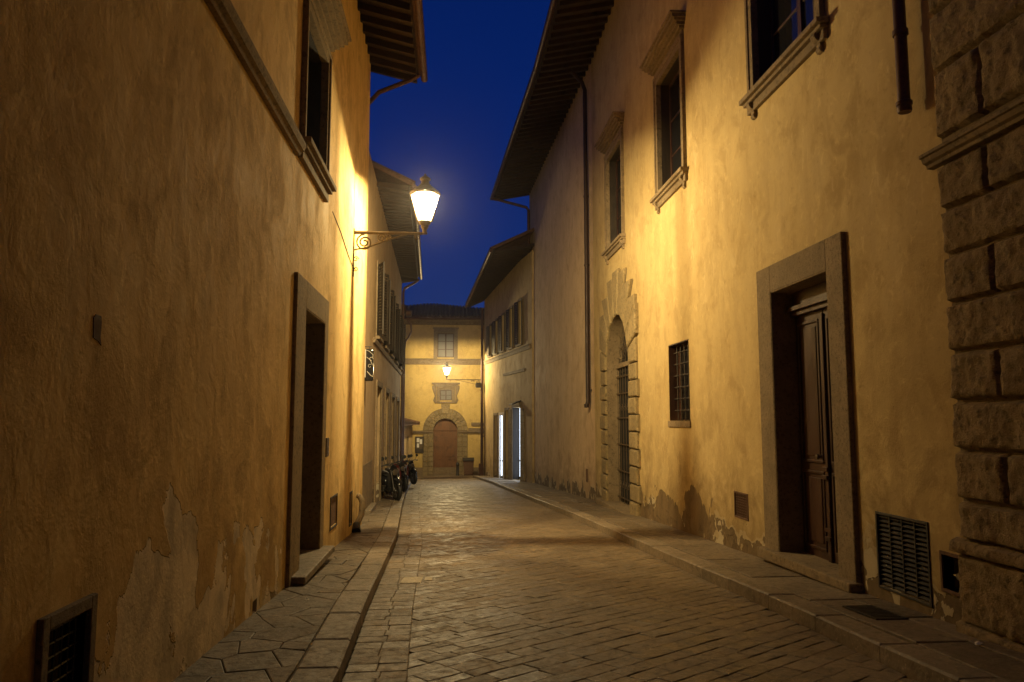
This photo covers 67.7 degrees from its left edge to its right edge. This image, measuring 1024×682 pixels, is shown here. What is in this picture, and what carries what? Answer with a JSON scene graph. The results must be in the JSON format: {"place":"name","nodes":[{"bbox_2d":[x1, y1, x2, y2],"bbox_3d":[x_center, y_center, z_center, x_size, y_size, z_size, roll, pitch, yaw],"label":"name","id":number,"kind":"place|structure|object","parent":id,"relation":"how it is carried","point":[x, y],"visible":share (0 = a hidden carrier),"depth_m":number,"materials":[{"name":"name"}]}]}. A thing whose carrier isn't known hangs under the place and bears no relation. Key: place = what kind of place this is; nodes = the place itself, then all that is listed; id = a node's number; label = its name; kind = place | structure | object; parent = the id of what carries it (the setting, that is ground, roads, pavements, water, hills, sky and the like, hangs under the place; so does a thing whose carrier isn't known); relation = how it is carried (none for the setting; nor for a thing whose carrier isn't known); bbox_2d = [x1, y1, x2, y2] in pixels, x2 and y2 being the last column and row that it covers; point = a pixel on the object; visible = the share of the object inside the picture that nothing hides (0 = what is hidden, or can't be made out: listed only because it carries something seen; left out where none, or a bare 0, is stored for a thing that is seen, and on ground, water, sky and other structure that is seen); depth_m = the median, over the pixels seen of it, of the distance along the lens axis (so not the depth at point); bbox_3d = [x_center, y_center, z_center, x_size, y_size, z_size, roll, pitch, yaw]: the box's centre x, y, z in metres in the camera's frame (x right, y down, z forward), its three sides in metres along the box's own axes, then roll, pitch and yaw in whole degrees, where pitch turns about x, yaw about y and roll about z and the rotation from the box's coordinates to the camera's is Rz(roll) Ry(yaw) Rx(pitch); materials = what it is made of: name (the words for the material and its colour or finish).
{"place":"outdoors","nodes":[
{"label":"outdoors","id":0,"kind":"place"},
{"bbox_2d":[172,492,393,681],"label":"pavement","id":1,"kind":"structure","parent":0,"point":[271,640],"depth_m":6.50,"materials":[{"name":"stone"}]},
{"bbox_2d":[385,455,406,493],"bbox_3d":[-4.047,4.518,25.712,0.858,1.342,1.960,-1,-5,-25],"label":"parked motorbike","id":2,"kind":"object","parent":1,"relation":"on","point":[388,469],"visible":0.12,"depth_m":25.34,"materials":[{"name":"black metal"}]},
{"bbox_2d":[369,0,550,308],"label":"sky","id":3,"kind":"structure","parent":0,"point":[454,128],"materials":[{"name":"blue"}]},
{"bbox_2d":[342,475,918,681],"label":"road","id":4,"kind":"structure","parent":0,"point":[517,588],"depth_m":7.50,"materials":[{"name":"stone"}]},
{"bbox_2d":[405,454,417,484],"bbox_3d":[-4.826,5.839,34.888,0.858,1.342,1.960,0,-5,-35],"label":"parked motorbike","id":5,"kind":"object","parent":4,"relation":"on","point":[412,475],"visible":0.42,"depth_m":34.35,"materials":[{"name":"black paint"}]},
{"bbox_2d":[400,577,432,582],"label":"paving stones","id":6,"kind":"object","parent":4,"relation":"on","point":[411,580],"visible":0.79,"depth_m":9.60,"materials":[{"name":"stone"}]},
{"bbox_2d":[456,462,458,475],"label":"bollard","id":7,"kind":"object","parent":4,"relation":"on","point":[457,468],"visible":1,"depth_m":49.81,"materials":[{"name":"metal"}]},
{"bbox_2d":[463,458,473,474],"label":"waste bin","id":8,"kind":"object","parent":4,"relation":"on","point":[468,464],"visible":1,"depth_m":49.97,"materials":[{"name":"metal"}]},
{"bbox_2d":[478,475,1023,681],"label":"pavement","id":9,"kind":"structure","parent":0,"point":[938,636],"depth_m":7.92,"materials":[{"name":"stone"}]},
{"bbox_2d":[843,605,908,619],"bbox_3d":[3.313,2.486,6.975,0.300,0.047,0.580,0,-6,-5],"label":"drain grate","id":10,"kind":"object","parent":9,"relation":"on","point":[874,612],"visible":0.99,"depth_m":6.95,"materials":[{"name":"metal"}]},
{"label":"ground","id":11,"kind":"structure","parent":0,"visible":0},
{"bbox_2d":[0,0,427,681],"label":"ochre house","id":12,"kind":"structure","parent":11,"relation":"on","point":[182,320],"depth_m":4.97,"materials":[{"name":"paint"}]},
{"bbox_2d":[298,0,351,201],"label":"window","id":13,"kind":"structure","parent":12,"relation":"in","point":[325,21],"depth_m":10.35,"materials":[{"name":"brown stone"}]},
{"bbox_2d":[332,211,353,268],"bbox_3d":[-2.779,-1.623,12.618,0.017,0.394,2.432,0,-6,-4],"label":"cable","id":14,"kind":"object","parent":12,"relation":"attached to","point":[343,240],"visible":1,"depth_m":12.55,"materials":[{"name":"black rubber"}]},
{"bbox_2d":[352,493,365,532],"bbox_3d":[-2.866,3.243,14.307,0.195,0.710,0.681,0,-6,-5],"label":"drain stub","id":15,"kind":"object","parent":12,"relation":"attached to","point":[360,516],"visible":0.97,"depth_m":14.37,"materials":[{"name":"brown metal"}]},
{"bbox_2d":[370,73,419,104],"bbox_3d":[-2.603,-1.042,16.059,1.229,9.551,0.132,0,-6,4],"label":"downpipe","id":16,"kind":"object","parent":12,"relation":"attached to","point":[393,86],"visible":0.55,"depth_m":16.47,"materials":[{"name":"orange metal"}]},
{"bbox_2d":[352,174,440,276],"bbox_3d":[-2.099,-2.127,13.969,1.577,1.940,0.580,0,-6,-5],"label":"street lantern","id":17,"kind":"object","parent":12,"relation":"attached to","point":[424,189],"visible":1,"depth_m":13.93,"materials":[{"name":"metal"}]},
{"bbox_2d":[288,481,410,681],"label":"kerb","id":18,"kind":"structure","parent":11,"relation":"on","point":[327,655],"depth_m":6.95,"materials":[{"name":"stone"}]},
{"bbox_2d":[381,455,403,500],"bbox_3d":[-3.858,4.219,23.637,0.858,1.342,1.960,0,-5,-33],"label":"parked motorbike","id":19,"kind":"object","parent":18,"relation":"on","point":[391,481],"visible":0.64,"depth_m":23.18,"materials":[{"name":"black metal"}]},
{"bbox_2d":[391,455,410,491],"bbox_3d":[-4.312,4.944,28.671,0.858,1.342,1.960,0,-5,-29],"label":"parked motorbike","id":20,"kind":"object","parent":18,"relation":"on","point":[404,476],"visible":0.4,"depth_m":28.03,"materials":[{"name":"black paint"}]},
{"bbox_2d":[396,454,412,480],"bbox_3d":[-4.615,5.413,31.930,0.858,1.342,1.960,-1,-5,-21],"label":"parked motorbike","id":21,"kind":"object","parent":18,"relation":"on","point":[407,470],"visible":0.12,"depth_m":31.51,"materials":[{"name":"red paint"}]},
{"bbox_2d":[362,152,422,513],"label":"shuttered house","id":22,"kind":"structure","parent":11,"relation":"on","point":[393,265],"depth_m":22.83,"materials":[{"name":"paint"}]},
{"bbox_2d":[364,346,373,380],"bbox_3d":[-3.328,0.518,17.488,0.318,0.800,0.147,0,-6,-5],"label":"shop sign","id":23,"kind":"object","parent":22,"relation":"attached to","point":[369,364],"visible":0.99,"depth_m":17.43,"materials":[{"name":"black metal"}]},
{"bbox_2d":[374,380,382,501],"bbox_3d":[-3.996,3.324,22.028,0.350,4.310,2.120,0,-6,-5],"label":"doorway","id":24,"kind":"structure","parent":22,"relation":"in","point":[379,384],"depth_m":22.32,"materials":[{"name":"brown stone"}]},
{"bbox_2d":[375,260,388,343],"bbox_3d":[-3.789,-1.088,21.693,0.476,2.200,1.999,0,-6,-5],"label":"window","id":25,"kind":"structure","parent":22,"relation":"in","point":[380,299],"depth_m":21.11,"materials":[{"name":"brown wood"}]},
{"bbox_2d":[383,387,389,497],"bbox_3d":[-4.344,3.717,25.590,0.350,4.260,2.120,0,-6,-5],"label":"doorway","id":26,"kind":"structure","parent":22,"relation":"in","point":[387,390],"depth_m":25.46,"materials":[{"name":"brown stone"}]},
{"bbox_2d":[383,279,393,351],"bbox_3d":[-4.060,-0.802,24.466,0.476,2.200,1.999,0,-6,-5],"label":"window","id":27,"kind":"structure","parent":22,"relation":"in","point":[386,346],"depth_m":25.02,"materials":[{"name":"brown wood"}]},
{"bbox_2d":[390,392,394,466],"bbox_3d":[-4.673,4.090,28.953,0.350,4.210,2.120,0,-6,-5],"label":"doorway","id":28,"kind":"structure","parent":22,"relation":"in","point":[392,394],"depth_m":28.32,"materials":[{"name":"brown stone"}]},
{"bbox_2d":[389,296,398,358],"bbox_3d":[-4.350,-0.496,27.436,0.476,2.200,1.999,0,-6,-5],"label":"window","id":29,"kind":"structure","parent":22,"relation":"in","point":[392,354],"depth_m":27.67,"materials":[{"name":"brown wood"}]},
{"bbox_2d":[395,396,399,463],"bbox_3d":[-5.003,4.462,32.317,0.350,4.160,2.120,0,-6,-5],"label":"doorway","id":30,"kind":"structure","parent":22,"relation":"in","point":[397,398],"depth_m":31.49,"materials":[{"name":"brown stone"}]},
{"bbox_2d":[394,309,402,364],"bbox_3d":[-4.660,-0.168,30.604,0.476,2.200,1.999,0,-6,-5],"label":"window","id":31,"kind":"structure","parent":22,"relation":"in","point":[397,360],"depth_m":30.13,"materials":[{"name":"brown wood"}]},
{"bbox_2d":[398,319,405,369],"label":"window","id":32,"kind":"structure","parent":22,"relation":"in","point":[400,366],"depth_m":33.04,"materials":[{"name":"brown wood"}]},
{"bbox_2d":[401,304,411,460],"bbox_3d":[-5.287,2.502,36.937,0.837,8.592,0.540,0,-6,-5],"label":"hopper pipe","id":33,"kind":"object","parent":22,"relation":"attached to","point":[408,312],"visible":0.64,"depth_m":36.96,"materials":[{"name":"orange metal"}]},
{"bbox_2d":[399,279,419,460],"bbox_3d":[-4.885,1.800,35.098,1.176,9.459,0.167,0,-6,0],"label":"downpipe","id":34,"kind":"object","parent":22,"relation":"attached to","point":[402,371],"visible":0.57,"depth_m":35.00,"materials":[{"name":"orange metal"}]},
{"bbox_2d":[399,418,419,465],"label":"lean to porch","id":35,"kind":"object","parent":11,"relation":"on","point":[408,429],"visible":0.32,"depth_m":46.90,"materials":[{"name":"beige paint"}]},
{"bbox_2d":[400,303,483,475],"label":"portal house","id":36,"kind":"structure","parent":11,"relation":"on","point":[442,410],"depth_m":51.71,"materials":[{"name":"yellow paint"}]},
{"bbox_2d":[433,327,458,358],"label":"window","id":37,"kind":"structure","parent":36,"relation":"in","point":[446,337],"depth_m":52.15,"materials":[{"name":"brown stone"}]},
{"bbox_2d":[432,382,459,402],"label":"window","id":38,"kind":"structure","parent":36,"relation":"in","point":[445,391],"depth_m":51.67,"materials":[{"name":"brown stone"}]},
{"bbox_2d":[465,228,533,482],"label":"shop house","id":39,"kind":"structure","parent":11,"relation":"on","point":[503,288],"depth_m":39.58,"materials":[{"name":"beige paint"}]},
{"bbox_2d":[475,383,481,387],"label":"junction box","id":40,"kind":"object","parent":39,"relation":"attached to","point":[478,385],"visible":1,"depth_m":46.68,"materials":[{"name":"metal"}]},
{"bbox_2d":[480,308,483,462],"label":"downpipe","id":41,"kind":"object","parent":39,"relation":"attached to","point":[481,403],"visible":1,"depth_m":46.71,"materials":[{"name":"orange metal"}]},
{"bbox_2d":[443,362,480,390],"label":"street lantern","id":42,"kind":"object","parent":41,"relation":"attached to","point":[446,365],"visible":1,"depth_m":46.77,"materials":[{"name":"metal"}]},
{"bbox_2d":[479,463,482,475],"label":"pipe guard","id":43,"kind":"object","parent":41,"relation":"attached to","point":[480,469],"visible":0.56,"depth_m":46.05,"materials":[{"name":"metal"}]},
{"bbox_2d":[486,323,492,357],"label":"window","id":44,"kind":"structure","parent":39,"relation":"in","point":[488,355],"depth_m":45.60,"materials":[{"name":"brown wood"}]},
{"bbox_2d":[492,318,498,355],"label":"window","id":45,"kind":"structure","parent":39,"relation":"in","point":[495,323],"depth_m":43.95,"materials":[{"name":"brown wood"}]},
{"bbox_2d":[498,312,505,352],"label":"window","id":46,"kind":"structure","parent":39,"relation":"in","point":[500,332],"depth_m":42.34,"materials":[{"name":"brown wood"}]},
{"bbox_2d":[506,305,513,349],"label":"window","id":47,"kind":"structure","parent":39,"relation":"in","point":[508,347],"depth_m":40.42,"materials":[{"name":"brown wood"}]},
{"bbox_2d":[514,297,522,346],"bbox_3d":[0.425,-0.943,38.193,0.525,2.400,1.526,0,-6,-5],"label":"window","id":48,"kind":"structure","parent":39,"relation":"in","point":[516,343],"depth_m":38.58,"materials":[{"name":"brown wood"}]},
{"bbox_2d":[490,63,595,500],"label":"brown house","id":49,"kind":"structure","parent":11,"relation":"on","point":[541,166],"depth_m":28.30,"materials":[{"name":"paint"}]},
{"bbox_2d":[492,197,529,253],"bbox_3d":[0.717,-0.214,37.126,3.427,13.885,0.243,0,-6,-2],"label":"downpipe","id":50,"kind":"object","parent":49,"relation":"attached to","point":[521,206],"visible":0.25,"depth_m":37.70,"materials":[{"name":"orange metal"}]},
{"bbox_2d":[570,69,591,407],"bbox_3d":[2.433,-3.340,23.935,1.211,10.820,0.165,0,-6,-5],"label":"downpipe","id":51,"kind":"object","parent":49,"relation":"attached to","point":[586,256],"visible":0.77,"depth_m":23.85,"materials":[{"name":"brown metal"}]},
{"bbox_2d":[473,475,1007,681],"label":"kerb","id":52,"kind":"structure","parent":11,"relation":"on","point":[913,661],"depth_m":7.15,"materials":[{"name":"stone"}]},
{"bbox_2d":[533,0,965,624],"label":"yellow house","id":53,"kind":"structure","parent":11,"relation":"on","point":[773,352],"depth_m":10.19,"materials":[{"name":"paint"}]},
{"bbox_2d":[594,111,625,264],"bbox_3d":[2.790,-3.939,20.329,0.710,3.469,2.510,0,-6,-5],"label":"window","id":54,"kind":"structure","parent":53,"relation":"in","point":[610,142],"depth_m":20.96,"materials":[{"name":"brown stone"}]},
{"bbox_2d":[639,10,688,213],"bbox_3d":[3.197,-4.393,15.204,0.710,3.319,2.330,0,-6,-5],"label":"window","id":55,"kind":"structure","parent":53,"relation":"in","point":[664,59],"depth_m":15.62,"materials":[{"name":"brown stone"}]},
{"bbox_2d":[668,339,690,427],"bbox_3d":[3.281,0.829,14.491,0.290,1.606,1.390,0,-6,-5],"label":"barred window","id":56,"kind":"structure","parent":53,"relation":"in","point":[679,383],"depth_m":15.01,"materials":[{"name":"black metal"}]},
{"bbox_2d":[739,0,829,119],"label":"window","id":57,"kind":"structure","parent":53,"relation":"in","point":[780,35],"depth_m":10.53,"materials":[{"name":"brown stone"}]},
{"bbox_2d":[786,281,837,563],"bbox_3d":[3.808,0.966,9.310,0.170,3.390,1.500,0,-6,-5],"label":"door","id":58,"kind":"structure","parent":53,"relation":"in","point":[809,308],"depth_m":9.56,"materials":[{"name":"brown wood"}]},
{"bbox_2d":[892,0,912,114],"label":"downpipe","id":59,"kind":"object","parent":53,"relation":"attached to","point":[900,34],"visible":1,"depth_m":7.08,"materials":[{"name":"orange metal"}]},
{"bbox_2d":[918,0,1023,652],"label":"rusticated palazzo","id":60,"kind":"structure","parent":11,"relation":"on","point":[977,61],"depth_m":6.00,"materials":[{"name":"stone"}]}
]}

